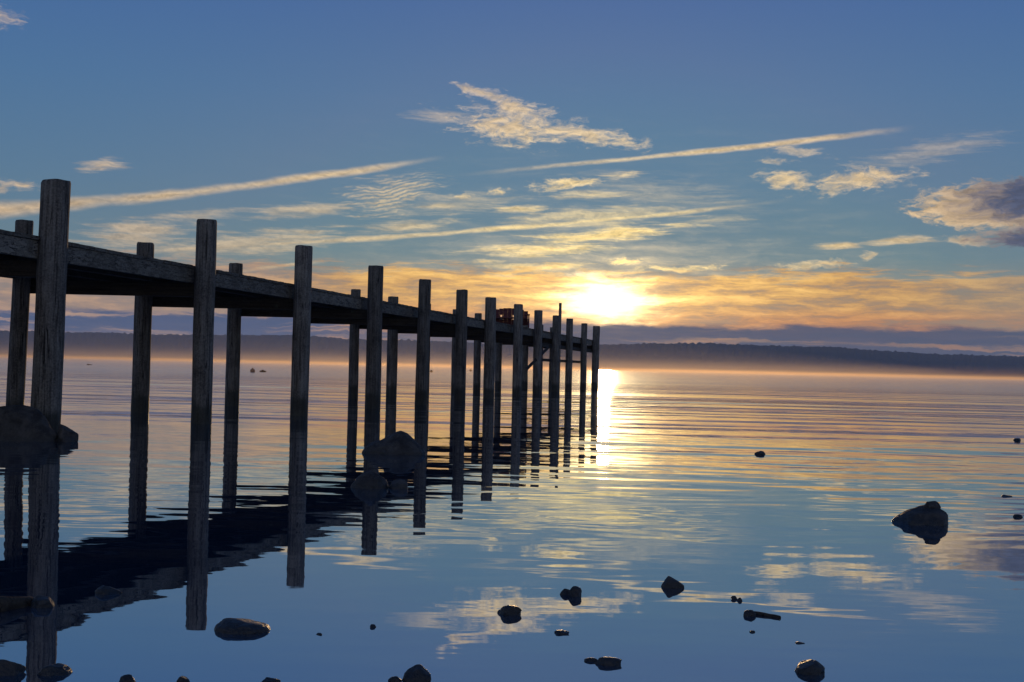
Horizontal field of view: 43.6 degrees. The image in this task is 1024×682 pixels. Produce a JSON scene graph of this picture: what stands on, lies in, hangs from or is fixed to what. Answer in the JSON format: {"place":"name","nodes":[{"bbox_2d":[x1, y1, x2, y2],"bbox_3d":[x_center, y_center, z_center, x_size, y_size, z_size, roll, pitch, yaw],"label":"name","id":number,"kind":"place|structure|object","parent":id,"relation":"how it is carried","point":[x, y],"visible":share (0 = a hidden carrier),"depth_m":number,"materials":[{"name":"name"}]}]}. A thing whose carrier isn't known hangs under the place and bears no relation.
{"place":"outdoors","nodes":[
{"label":"outdoors","id":0,"kind":"place"},
{"bbox_2d":[0,330,618,366],"bbox_3d":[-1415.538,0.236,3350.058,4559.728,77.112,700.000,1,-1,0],"label":"hills","id":1,"kind":"structure","parent":0,"point":[253,348],"depth_m":3015.41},
{"bbox_2d":[0,356,1023,681],"bbox_3d":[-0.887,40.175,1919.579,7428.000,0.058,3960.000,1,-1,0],"label":"water","id":2,"kind":"structure","parent":0,"point":[618,496],"depth_m":6.12,"materials":[{"name":"blue liquid"}]},
{"bbox_2d":[0,659,26,675],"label":"rock","id":3,"kind":"object","parent":2,"relation":"on","point":[8,668],"visible":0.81,"depth_m":3.13,"materials":[{"name":"stone"}]},
{"bbox_2d":[0,596,32,611],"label":"log","id":4,"kind":"object","parent":2,"relation":"on","point":[10,603],"visible":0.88,"depth_m":3.94,"materials":[{"name":"brown wood"}]},
{"bbox_2d":[0,405,56,441],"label":"rock","id":5,"kind":"object","parent":2,"relation":"on","point":[21,423],"visible":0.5,"depth_m":11.83,"materials":[{"name":"stone"}]},
{"bbox_2d":[30,595,53,607],"bbox_3d":[-1.471,0.831,4.004,0.079,0.071,0.066,1,-1,0],"label":"rock","id":6,"kind":"object","parent":2,"relation":"on","point":[40,601],"visible":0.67,"depth_m":3.98,"materials":[{"name":"stone"}]},
{"bbox_2d":[37,663,72,675],"bbox_3d":[-1.128,0.821,3.159,0.089,0.048,0.071,1,-1,0],"label":"rock","id":7,"kind":"object","parent":2,"relation":"on","point":[58,669],"visible":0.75,"depth_m":3.14,"materials":[{"name":"stone"}]},
{"bbox_2d":[56,424,78,441],"bbox_3d":[-4.161,0.930,11.935,0.243,0.309,0.178,0,-2,43],"label":"rock","id":8,"kind":"object","parent":2,"relation":"on","point":[65,433],"visible":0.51,"depth_m":11.87,"materials":[{"name":"stone"}]},
{"bbox_2d":[95,585,121,594],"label":"rock","id":9,"kind":"object","parent":2,"relation":"on","point":[104,590],"visible":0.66,"depth_m":4.24,"materials":[{"name":"stone"}]},
{"bbox_2d":[119,674,135,681],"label":"rock","id":10,"kind":"object","parent":2,"relation":"on","point":[127,678],"visible":1,"depth_m":3.08,"materials":[{"name":"stone"}]},
{"bbox_2d":[176,676,189,681],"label":"rock","id":11,"kind":"object","parent":2,"relation":"on","point":[183,679],"visible":1,"depth_m":3.09,"materials":[{"name":"stone"}]},
{"bbox_2d":[214,618,270,633],"bbox_3d":[-0.785,0.846,3.721,0.163,0.076,0.134,1,-1,0],"label":"rock","id":12,"kind":"object","parent":2,"relation":"on","point":[236,626],"visible":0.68,"depth_m":3.68,"materials":[{"name":"stone"}]},
{"bbox_2d":[262,677,280,681],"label":"rock","id":13,"kind":"object","parent":2,"relation":"on","point":[267,679],"visible":1,"depth_m":3.10,"materials":[{"name":"stone"}]},
{"bbox_2d":[0,179,599,433],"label":"pier","id":14,"kind":"structure","parent":2,"relation":"in","point":[50,266],"depth_m":18.80,"materials":[{"name":"brown wood"}]},
{"bbox_2d":[351,471,388,488],"bbox_3d":[-0.895,0.932,8.108,0.226,0.224,0.206,1,-1,28],"label":"rock","id":15,"kind":"object","parent":2,"relation":"on","point":[369,480],"visible":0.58,"depth_m":8.03,"materials":[{"name":"stone"}]},
{"bbox_2d":[362,431,426,454],"bbox_3d":[-1.034,0.997,11.265,0.573,0.418,0.358,1,-1,0],"label":"rock","id":16,"kind":"object","parent":2,"relation":"on","point":[399,443],"visible":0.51,"depth_m":11.14,"materials":[{"name":"stone"}]},
{"bbox_2d":[388,676,402,681],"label":"rock","id":17,"kind":"object","parent":2,"relation":"on","point":[394,679],"visible":1,"depth_m":3.15,"materials":[{"name":"stone"}]},
{"bbox_2d":[388,479,407,488],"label":"rock","id":18,"kind":"object","parent":2,"relation":"on","point":[399,484],"visible":0.65,"depth_m":8.07,"materials":[{"name":"stone"}]},
{"bbox_2d":[402,664,430,681],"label":"rock","id":19,"kind":"object","parent":2,"relation":"on","point":[418,673],"visible":1,"depth_m":3.15,"materials":[{"name":"stone"}]},
{"bbox_2d":[497,605,521,614],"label":"rock","id":20,"kind":"object","parent":2,"relation":"on","point":[510,610],"visible":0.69,"depth_m":4.03,"materials":[{"name":"stone"}]},
{"bbox_2d":[554,630,568,634],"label":"rock","id":21,"kind":"object","parent":2,"relation":"on","point":[563,632],"visible":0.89,"depth_m":3.76,"materials":[{"name":"stone"}]},
{"bbox_2d":[560,588,568,594],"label":"rock","id":22,"kind":"object","parent":2,"relation":"on","point":[565,591],"visible":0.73,"depth_m":4.41,"materials":[{"name":"stone"}]},
{"bbox_2d":[568,586,581,596],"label":"rock","id":23,"kind":"object","parent":2,"relation":"on","point":[575,591],"visible":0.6,"depth_m":4.38,"materials":[{"name":"stone"}]},
{"bbox_2d":[584,658,596,661],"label":"rock","id":24,"kind":"object","parent":2,"relation":"on","point":[590,659],"visible":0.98,"depth_m":3.42,"materials":[{"name":"stone"}]},
{"bbox_2d":[594,657,621,665],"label":"rock","id":25,"kind":"object","parent":2,"relation":"on","point":[609,661],"visible":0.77,"depth_m":3.38,"materials":[{"name":"stone"}]},
{"bbox_2d":[661,576,683,588],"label":"rock","id":26,"kind":"object","parent":2,"relation":"on","point":[669,582],"visible":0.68,"depth_m":4.59,"materials":[{"name":"stone"}]},
{"bbox_2d":[743,610,755,616],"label":"rock","id":27,"kind":"object","parent":2,"relation":"on","point":[752,613],"visible":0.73,"depth_m":4.10,"materials":[{"name":"stone"}]},
{"bbox_2d":[755,451,764,454],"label":"rock","id":28,"kind":"object","parent":2,"relation":"on","point":[760,452],"visible":0.62,"depth_m":12.23,"materials":[{"name":"stone"}]},
{"bbox_2d":[754,611,780,618],"bbox_3d":[0.819,0.881,4.106,0.094,0.016,0.016,0,-2,42],"label":"stick","id":29,"kind":"object","parent":2,"relation":"on","point":[767,614],"visible":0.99,"depth_m":4.10,"materials":[{"name":"brown wood"}]},
{"bbox_2d":[795,659,824,674],"bbox_3d":[0.778,0.868,3.355,0.086,0.065,0.080,1,-1,0],"label":"rock","id":30,"kind":"object","parent":2,"relation":"on","point":[809,667],"visible":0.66,"depth_m":3.33,"materials":[{"name":"stone"}]},
{"bbox_2d":[891,504,947,525],"bbox_3d":[2.178,0.974,6.822,0.309,0.205,0.272,1,-1,0],"label":"rock","id":31,"kind":"object","parent":2,"relation":"on","point":[919,515],"visible":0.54,"depth_m":6.74,"materials":[{"name":"stone"}]},
{"bbox_2d":[923,501,940,508],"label":"flat stone","id":32,"kind":"object","parent":31,"relation":"on","point":[932,504],"visible":1,"depth_m":6.81,"materials":[{"name":"grey stone"}]},
{"bbox_2d":[1013,514,1022,517],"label":"rock","id":33,"kind":"object","parent":2,"relation":"on","point":[1018,515],"visible":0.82,"depth_m":7.19,"materials":[{"name":"stone"}]},
{"bbox_2d":[0,0,1023,356],"label":"sky","id":34,"kind":"structure","parent":0,"point":[804,173],"materials":[{"name":"blue"}]},
{"bbox_2d":[496,308,529,327],"bbox_3d":[-0.075,-0.685,37.220,1.184,0.564,0.447,1,-1,0],"label":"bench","id":35,"kind":"object","parent":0,"point":[506,317],"visible":0.56,"depth_m":37.40,"materials":[{"name":"red wood"}]},
{"bbox_2d":[481,342,1023,378],"bbox_3d":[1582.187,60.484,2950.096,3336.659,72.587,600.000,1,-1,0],"label":"hills","id":36,"kind":"structure","parent":0,"point":[731,358],"depth_m":2662.28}
]}

